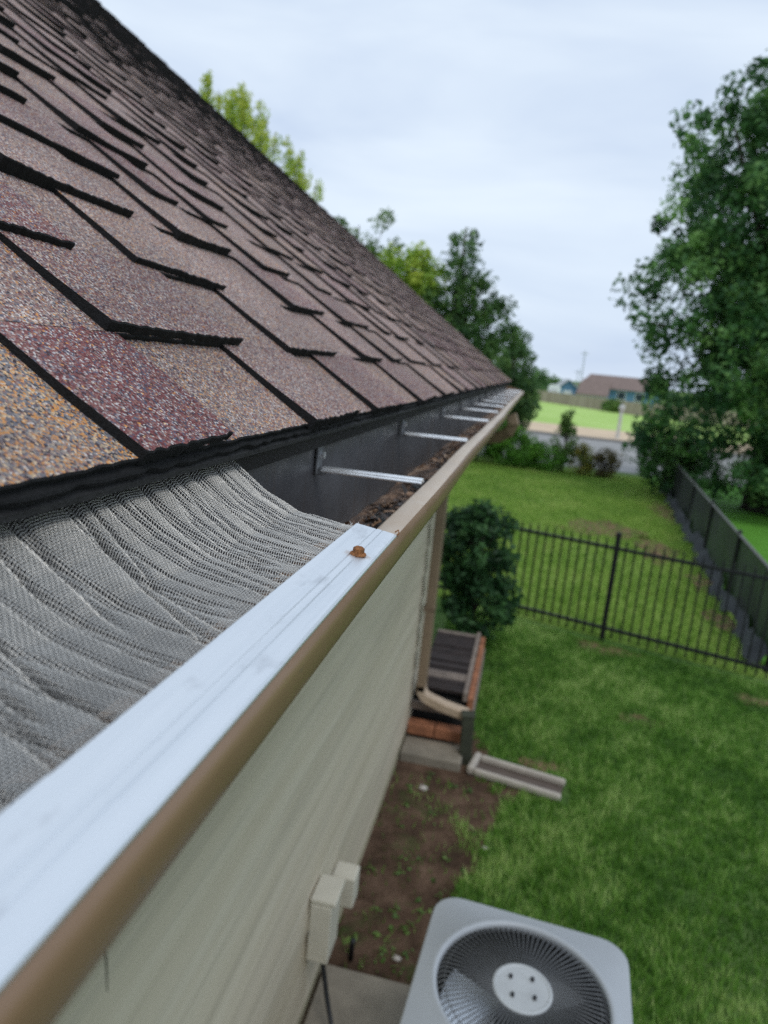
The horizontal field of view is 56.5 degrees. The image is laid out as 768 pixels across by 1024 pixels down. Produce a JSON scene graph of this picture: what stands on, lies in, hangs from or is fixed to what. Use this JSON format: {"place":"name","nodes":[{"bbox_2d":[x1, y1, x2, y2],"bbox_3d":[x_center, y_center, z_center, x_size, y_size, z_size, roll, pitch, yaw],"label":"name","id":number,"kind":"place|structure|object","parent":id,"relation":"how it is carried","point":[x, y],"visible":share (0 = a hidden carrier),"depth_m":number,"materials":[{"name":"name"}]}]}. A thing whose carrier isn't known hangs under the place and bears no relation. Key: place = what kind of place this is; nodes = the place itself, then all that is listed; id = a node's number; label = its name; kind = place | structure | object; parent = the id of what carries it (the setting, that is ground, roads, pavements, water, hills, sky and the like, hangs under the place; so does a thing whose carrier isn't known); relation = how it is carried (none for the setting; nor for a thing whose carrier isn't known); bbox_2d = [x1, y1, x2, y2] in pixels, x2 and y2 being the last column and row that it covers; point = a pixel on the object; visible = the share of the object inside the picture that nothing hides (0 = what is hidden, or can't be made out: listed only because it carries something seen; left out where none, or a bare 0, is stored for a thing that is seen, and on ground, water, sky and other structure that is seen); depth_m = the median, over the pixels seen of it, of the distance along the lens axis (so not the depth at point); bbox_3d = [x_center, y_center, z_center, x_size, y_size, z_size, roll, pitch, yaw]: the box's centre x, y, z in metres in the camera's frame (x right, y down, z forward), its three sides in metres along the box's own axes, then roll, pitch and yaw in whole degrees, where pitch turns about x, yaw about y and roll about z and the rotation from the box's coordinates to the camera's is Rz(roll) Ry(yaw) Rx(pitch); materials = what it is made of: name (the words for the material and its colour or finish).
{"place":"outdoors","nodes":[
{"label":"outdoors","id":0,"kind":"place"},
{"bbox_2d":[98,0,767,392],"label":"sky","id":1,"kind":"structure","parent":0,"point":[541,128],"materials":[{"name":"white"}]},
{"bbox_2d":[338,597,767,1023],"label":"lawn","id":2,"kind":"structure","parent":0,"point":[440,619],"depth_m":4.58,"materials":[{"name":"green plant"}]},
{"bbox_2d":[0,0,511,1023],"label":"house","id":3,"kind":"structure","parent":2,"relation":"on","point":[192,280],"depth_m":1.39,"materials":[{"name":"brown"}]},
{"bbox_2d":[0,386,523,1023],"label":"gutter","id":4,"kind":"object","parent":3,"relation":"attached to","point":[344,480],"visible":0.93,"depth_m":0.44,"materials":[{"name":"beige metal"}]},
{"bbox_2d":[105,953,107,991],"bbox_3d":[-0.097,0.155,0.249,0.001,0.030,0.001,8,12,11],"label":"dry stalk","id":5,"kind":"object","parent":4,"relation":"hanging from","point":[106,971],"visible":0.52,"depth_m":0.25,"materials":[{"name":"plant"}]},
{"bbox_2d":[0,460,395,990],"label":"gutter guard","id":6,"kind":"object","parent":4,"relation":"attached to","point":[74,824],"visible":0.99,"depth_m":0.29,"materials":[{"name":"silver metal"}]},
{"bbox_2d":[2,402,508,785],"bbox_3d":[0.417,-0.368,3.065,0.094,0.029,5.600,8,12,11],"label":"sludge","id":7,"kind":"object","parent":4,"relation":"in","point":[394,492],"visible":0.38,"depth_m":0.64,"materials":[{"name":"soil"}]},
{"bbox_2d":[264,424,486,584],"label":"leaf litter","id":8,"kind":"object","parent":7,"relation":"on","point":[444,454],"visible":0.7,"depth_m":1.28,"materials":[{"name":"brown plant"}]},
{"bbox_2d":[369,458,448,527],"bbox_3d":[0.083,-0.060,1.404,0.050,0.001,0.910,8,12,11],"label":"debris","id":9,"kind":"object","parent":4,"relation":"in","point":[379,515],"depth_m":1.09,"materials":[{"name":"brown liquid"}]},
{"bbox_2d":[306,861,359,1023],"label":"disconnect box","id":10,"kind":"object","parent":3,"relation":"attached to","point":[334,891],"visible":1,"depth_m":3.03,"materials":[{"name":"beige plastic"}]},
{"bbox_2d":[416,412,519,719],"bbox_3d":[0.641,0.439,5.161,0.336,2.375,0.843,-1,13,-28],"label":"downspout","id":11,"kind":"object","parent":3,"relation":"attached to","point":[434,701],"visible":0.69,"depth_m":5.44,"materials":[{"name":"brown metal"}]},
{"bbox_2d":[304,964,409,1023],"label":"concrete slab","id":12,"kind":"structure","parent":2,"relation":"on","point":[355,997],"depth_m":3.27,"materials":[{"name":"grey concrete"}]},
{"bbox_2d":[399,898,632,1023],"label":"air conditioner","id":13,"kind":"object","parent":12,"relation":"on","point":[478,963],"visible":1,"depth_m":2.51,"materials":[{"name":"grey metal"}]},
{"bbox_2d":[302,732,520,1023],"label":"soil bed","id":14,"kind":"object","parent":2,"relation":"on","point":[384,897],"visible":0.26,"depth_m":4.31,"materials":[{"name":"brown soil"}]},
{"bbox_2d":[348,938,355,961],"bbox_3d":[-0.160,2.175,3.546,0.028,0.135,0.032,3,12,-12],"label":"pipe stub","id":15,"kind":"object","parent":14,"relation":"on","point":[351,949],"visible":1,"depth_m":3.54,"materials":[{"name":"black plastic"}]},
{"bbox_2d":[392,954,400,961],"bbox_3d":[0.065,2.239,3.587,0.048,0.034,0.035,8,12,11],"label":"stone","id":16,"kind":"object","parent":14,"relation":"on","point":[396,958],"visible":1,"depth_m":3.58,"materials":[{"name":"white stone"}]},
{"bbox_2d":[340,771,475,976],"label":"weeds","id":17,"kind":"object","parent":14,"relation":"on","point":[378,934],"visible":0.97,"depth_m":3.93,"materials":[{"name":"green plant"}]},
{"bbox_2d":[418,784,427,790],"bbox_3d":[0.278,1.948,5.047,0.070,0.049,0.050,8,12,11],"label":"stone","id":18,"kind":"object","parent":14,"relation":"on","point":[422,787],"visible":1,"depth_m":5.03,"materials":[{"name":"white stone"}]},
{"bbox_2d":[399,629,485,771],"bbox_3d":[0.565,1.539,6.210,0.490,0.415,1.890,8,12,11],"label":"slatted cover","id":19,"kind":"object","parent":14,"relation":"on","point":[456,662],"visible":0.76,"depth_m":5.81,"materials":[{"name":"brown wood"}]},
{"bbox_2d":[460,710,475,765],"bbox_3d":[0.626,1.714,5.411,0.104,0.415,0.104,3,12,3],"label":"post","id":20,"kind":"object","parent":14,"relation":"on","point":[467,730],"visible":0.85,"depth_m":5.37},
{"bbox_2d":[438,497,524,640],"bbox_3d":[0.952,0.664,7.677,1.155,1.691,1.003,8,12,11],"label":"shrub","id":21,"kind":"object","parent":2,"relation":"on","point":[467,575],"visible":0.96,"depth_m":7.49,"materials":[{"name":"green plant"}]},
{"bbox_2d":[467,752,565,802],"bbox_3d":[0.971,1.943,5.258,0.690,0.071,0.250,10,13,21],"label":"splash trough","id":22,"kind":"object","parent":2,"relation":"on","point":[531,781],"visible":0.97,"depth_m":5.26,"materials":[{"name":"concrete"}]},
{"bbox_2d":[518,756,568,772],"bbox_3d":[1.229,1.952,5.525,0.410,0.001,0.225,5,12,-5],"label":"worn patch","id":23,"kind":"object","parent":2,"relation":"on","point":[539,761],"visible":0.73,"depth_m":5.53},
{"bbox_2d":[437,508,767,678],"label":"iron fence","id":24,"kind":"object","parent":2,"relation":"on","point":[616,548],"visible":0.66,"depth_m":8.03,"materials":[{"name":"black metal"}]},
{"bbox_2d":[572,640,641,656],"bbox_3d":[2.500,1.550,8.007,0.758,0.001,0.425,14,14,35],"label":"worn patch","id":25,"kind":"object","parent":2,"relation":"on","point":[611,651],"visible":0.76,"depth_m":8.04,"materials":[{"name":"brown soil"}]},
{"bbox_2d":[612,712,664,727],"bbox_3d":[2.280,1.865,6.416,0.482,0.001,0.233,8,12,11],"label":"worn patch","id":26,"kind":"object","parent":2,"relation":"on","point":[638,718],"visible":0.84,"depth_m":6.41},
{"bbox_2d":[732,692,767,706],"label":"worn patch","id":27,"kind":"object","parent":2,"relation":"on","point":[758,699],"visible":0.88,"depth_m":7.08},
{"bbox_2d":[548,384,560,392],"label":"white shed","id":28,"kind":"structure","parent":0,"point":[554,388],"depth_m":85.21,"materials":[{"name":"white"}]},
{"bbox_2d":[556,379,577,394],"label":"house","id":29,"kind":"structure","parent":0,"point":[568,386],"depth_m":97.52,"materials":[{"name":"blue"}]},
{"bbox_2d":[437,458,767,680],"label":"back lawn","id":30,"kind":"structure","parent":0,"point":[626,637],"depth_m":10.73,"materials":[{"name":"green plant"}]},
{"bbox_2d":[199,70,324,208],"bbox_3d":[-4.135,-8.550,24.374,7.012,11.826,3.996,8,12,11],"label":"poplar tree","id":31,"kind":"object","parent":30,"relation":"on","point":[242,119],"visible":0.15,"depth_m":23.74,"materials":[{"name":"green plant"}]},
{"bbox_2d":[334,206,404,258],"bbox_3d":[-0.851,-5.065,20.634,2.214,7.190,1.594,14,15,35],"label":"tree","id":32,"kind":"object","parent":30,"relation":"on","point":[371,247],"visible":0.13,"depth_m":19.86,"materials":[{"name":"green plant"}]},
{"bbox_2d":[376,240,450,321],"bbox_3d":[0.404,-4.447,20.401,2.623,6.316,1.898,8,12,11],"label":"tree","id":33,"kind":"object","parent":30,"relation":"on","point":[412,279],"visible":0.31,"depth_m":19.59,"materials":[{"name":"green plant"}]},
{"bbox_2d":[435,295,485,351],"bbox_3d":[1.929,-4.626,24.185,3.014,5.396,2.564,8,12,11],"label":"tree","id":34,"kind":"object","parent":30,"relation":"on","point":[452,313],"visible":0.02,"depth_m":23.53,"materials":[{"name":"green plant"}]},
{"bbox_2d":[416,227,533,360],"bbox_3d":[2.184,-4.415,19.988,3.820,6.757,2.047,8,12,11],"label":"conifer tree","id":35,"kind":"object","parent":30,"relation":"on","point":[458,286],"visible":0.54,"depth_m":19.48,"materials":[{"name":"green plant"}]},
{"bbox_2d":[472,422,509,463],"bbox_3d":[3.113,-2.479,23.255,1.942,2.181,1.399,8,12,11],"label":"bush","id":36,"kind":"object","parent":30,"relation":"on","point":[481,459],"visible":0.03,"depth_m":23.14,"materials":[{"name":"green plant"}]},
{"bbox_2d":[479,419,569,472],"bbox_3d":[4.413,-2.053,22.913,2.966,1.766,1.532,14,14,34],"label":"bush","id":37,"kind":"object","parent":30,"relation":"on","point":[528,453],"visible":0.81,"depth_m":22.62,"materials":[{"name":"green plant"}]},
{"bbox_2d":[548,407,579,471],"bbox_3d":[5.740,-2.300,22.838,0.980,2.168,1.003,8,12,11],"label":"sapling","id":38,"kind":"object","parent":30,"relation":"on","point":[566,424],"visible":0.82,"depth_m":22.72,"materials":[{"name":"green plant"}]},
{"bbox_2d":[566,441,597,475],"bbox_3d":[6.286,-1.619,22.607,0.906,1.234,0.939,-6,16,-43],"label":"bush","id":39,"kind":"object","parent":30,"relation":"on","point":[582,455],"visible":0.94,"depth_m":22.48,"materials":[{"name":"green plant"}]},
{"bbox_2d":[553,518,649,539],"bbox_3d":[4.572,0.357,14.611,1.772,0.001,1.990,13,14,32],"label":"worn patch","id":40,"kind":"object","parent":30,"relation":"on","point":[595,529],"visible":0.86,"depth_m":14.63,"materials":[{"name":"brown soil"}]},
{"bbox_2d":[588,447,623,478],"bbox_3d":[6.936,-1.442,22.501,1.116,1.238,0.988,8,12,11],"label":"bush","id":41,"kind":"object","parent":30,"relation":"on","point":[601,457],"visible":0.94,"depth_m":22.32,"materials":[{"name":"green plant"}]},
{"bbox_2d":[632,535,683,565],"bbox_3d":[5.088,0.711,13.169,0.968,0.001,2.446,8,12,11],"label":"worn patch","id":42,"kind":"object","parent":30,"relation":"on","point":[659,548],"visible":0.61,"depth_m":13.33,"materials":[{"name":"brown soil"}]},
{"bbox_2d":[647,500,675,524],"bbox_3d":[6.772,0.008,17.268,0.678,0.001,3.552,8,12,11],"label":"worn patch","id":43,"kind":"object","parent":30,"relation":"on","point":[660,507],"visible":0.49,"depth_m":17.40,"materials":[{"name":"brown soil"}]},
{"bbox_2d":[684,573,713,591],"bbox_3d":[5.000,1.112,11.228,0.487,0.001,1.206,8,12,11],"label":"worn patch","id":44,"kind":"object","parent":30,"relation":"on","point":[701,582],"visible":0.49,"depth_m":11.27,"materials":[{"name":"brown soil"}]},
{"bbox_2d":[660,460,767,672],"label":"screened fence","id":45,"kind":"object","parent":30,"relation":"on","point":[710,530],"visible":0.84,"depth_m":10.87,"materials":[{"name":"grey fabric"}]},
{"bbox_2d":[701,609,735,632],"bbox_3d":[4.433,1.440,9.412,0.413,0.001,1.061,8,12,11],"label":"worn patch","id":46,"kind":"object","parent":30,"relation":"on","point":[719,617],"visible":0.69,"depth_m":9.44,"materials":[{"name":"brown soil"}]},
{"bbox_2d":[479,380,735,477],"bbox_3d":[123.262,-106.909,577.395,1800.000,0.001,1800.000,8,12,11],"label":"ground","id":47,"kind":"structure","parent":0,"point":[620,473],"depth_m":24.67,"materials":[{"name":"green plant"}]},
{"bbox_2d":[487,331,524,377],"bbox_3d":[5.192,-5.710,32.185,2.812,4.833,2.574,1,13,-21],"label":"tree","id":48,"kind":"object","parent":47,"relation":"on","point":[499,353],"visible":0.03,"depth_m":31.38,"materials":[{"name":"green plant"}]},
{"bbox_2d":[492,341,542,432],"bbox_3d":[5.335,-4.917,29.564,2.520,4.391,2.598,8,12,11],"label":"tree","id":49,"kind":"object","parent":47,"relation":"on","point":[526,406],"visible":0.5,"depth_m":29.05,"materials":[{"name":"green plant"}]},
{"bbox_2d":[526,367,738,408],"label":"wood","id":50,"kind":"object","parent":47,"relation":"on","point":[542,378],"visible":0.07,"depth_m":112.59,"materials":[{"name":"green plant"}]},
{"bbox_2d":[517,430,748,456],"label":"kerb","id":51,"kind":"structure","parent":47,"relation":"on","point":[583,437],"depth_m":36.73,"materials":[{"name":"concrete"}]},
{"bbox_2d":[479,432,747,486],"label":"road","id":52,"kind":"structure","parent":0,"point":[626,466],"depth_m":31.71,"materials":[{"name":"grey asphalt"}]},
{"bbox_2d":[575,374,657,409],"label":"blue house","id":53,"kind":"structure","parent":0,"point":[629,389],"depth_m":91.22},
{"bbox_2d":[616,391,625,400],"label":"window","id":54,"kind":"structure","parent":53,"relation":"in","point":[621,395],"depth_m":91.30,"materials":[{"name":"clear glass"}]},
{"bbox_2d":[634,393,643,402],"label":"window","id":55,"kind":"structure","parent":53,"relation":"in","point":[638,396],"depth_m":90.61,"materials":[{"name":"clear glass"}]},
{"bbox_2d":[525,421,751,452],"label":"path","id":56,"kind":"structure","parent":0,"point":[581,431],"depth_m":41.92,"materials":[{"name":"beige concrete"}]},
{"bbox_2d":[615,404,624,438],"bbox_3d":[12.922,-4.960,39.146,0.320,1.860,0.320,8,12,11],"label":"lamp post","id":57,"kind":"object","parent":56,"relation":"on","point":[621,407],"visible":0.98,"depth_m":39.08,"materials":[{"name":"white metal"}]},
{"bbox_2d":[526,401,754,444],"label":"field","id":58,"kind":"structure","parent":0,"point":[582,417],"depth_m":58.64,"materials":[{"name":"green plant"}]},
{"bbox_2d":[580,351,586,381],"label":"utility pole","id":59,"kind":"object","parent":58,"relation":"on","point":[583,364],"visible":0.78,"depth_m":109.71,"materials":[{"name":"grey wood"}]},
{"bbox_2d":[538,390,650,415],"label":"board fence","id":60,"kind":"object","parent":58,"relation":"on","point":[633,408],"visible":0.48,"depth_m":78.58,"materials":[{"name":"wood"}]},
{"bbox_2d":[600,398,622,412],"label":"bush","id":61,"kind":"object","parent":58,"relation":"on","point":[611,405],"visible":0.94,"depth_m":73.67,"materials":[{"name":"green plant"}]},
{"bbox_2d":[650,404,756,425],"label":"board fence","id":62,"kind":"object","parent":58,"relation":"on","point":[686,414],"visible":0.11,"depth_m":68.14,"materials":[{"name":"brown wood"}]},
{"bbox_2d":[654,476,767,664],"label":"next lawn","id":63,"kind":"structure","parent":0,"point":[753,526],"depth_m":17.28,"materials":[{"name":"green plant"}]},
{"bbox_2d":[608,49,767,512],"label":"tree","id":64,"kind":"object","parent":63,"relation":"on","point":[734,298],"visible":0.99,"depth_m":17.15,"materials":[{"name":"green plant"}]},
{"bbox_2d":[636,414,739,493],"bbox_3d":[8.570,-1.609,20.307,2.811,2.470,2.260,8,12,11],"label":"bush","id":65,"kind":"object","parent":63,"relation":"on","point":[690,466],"visible":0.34,"depth_m":19.86,"materials":[{"name":"green plant"}]},
{"bbox_2d":[722,455,767,513],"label":"bush","id":66,"kind":"object","parent":63,"relation":"on","point":[755,495],"visible":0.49,"depth_m":18.14,"materials":[{"name":"green plant"}]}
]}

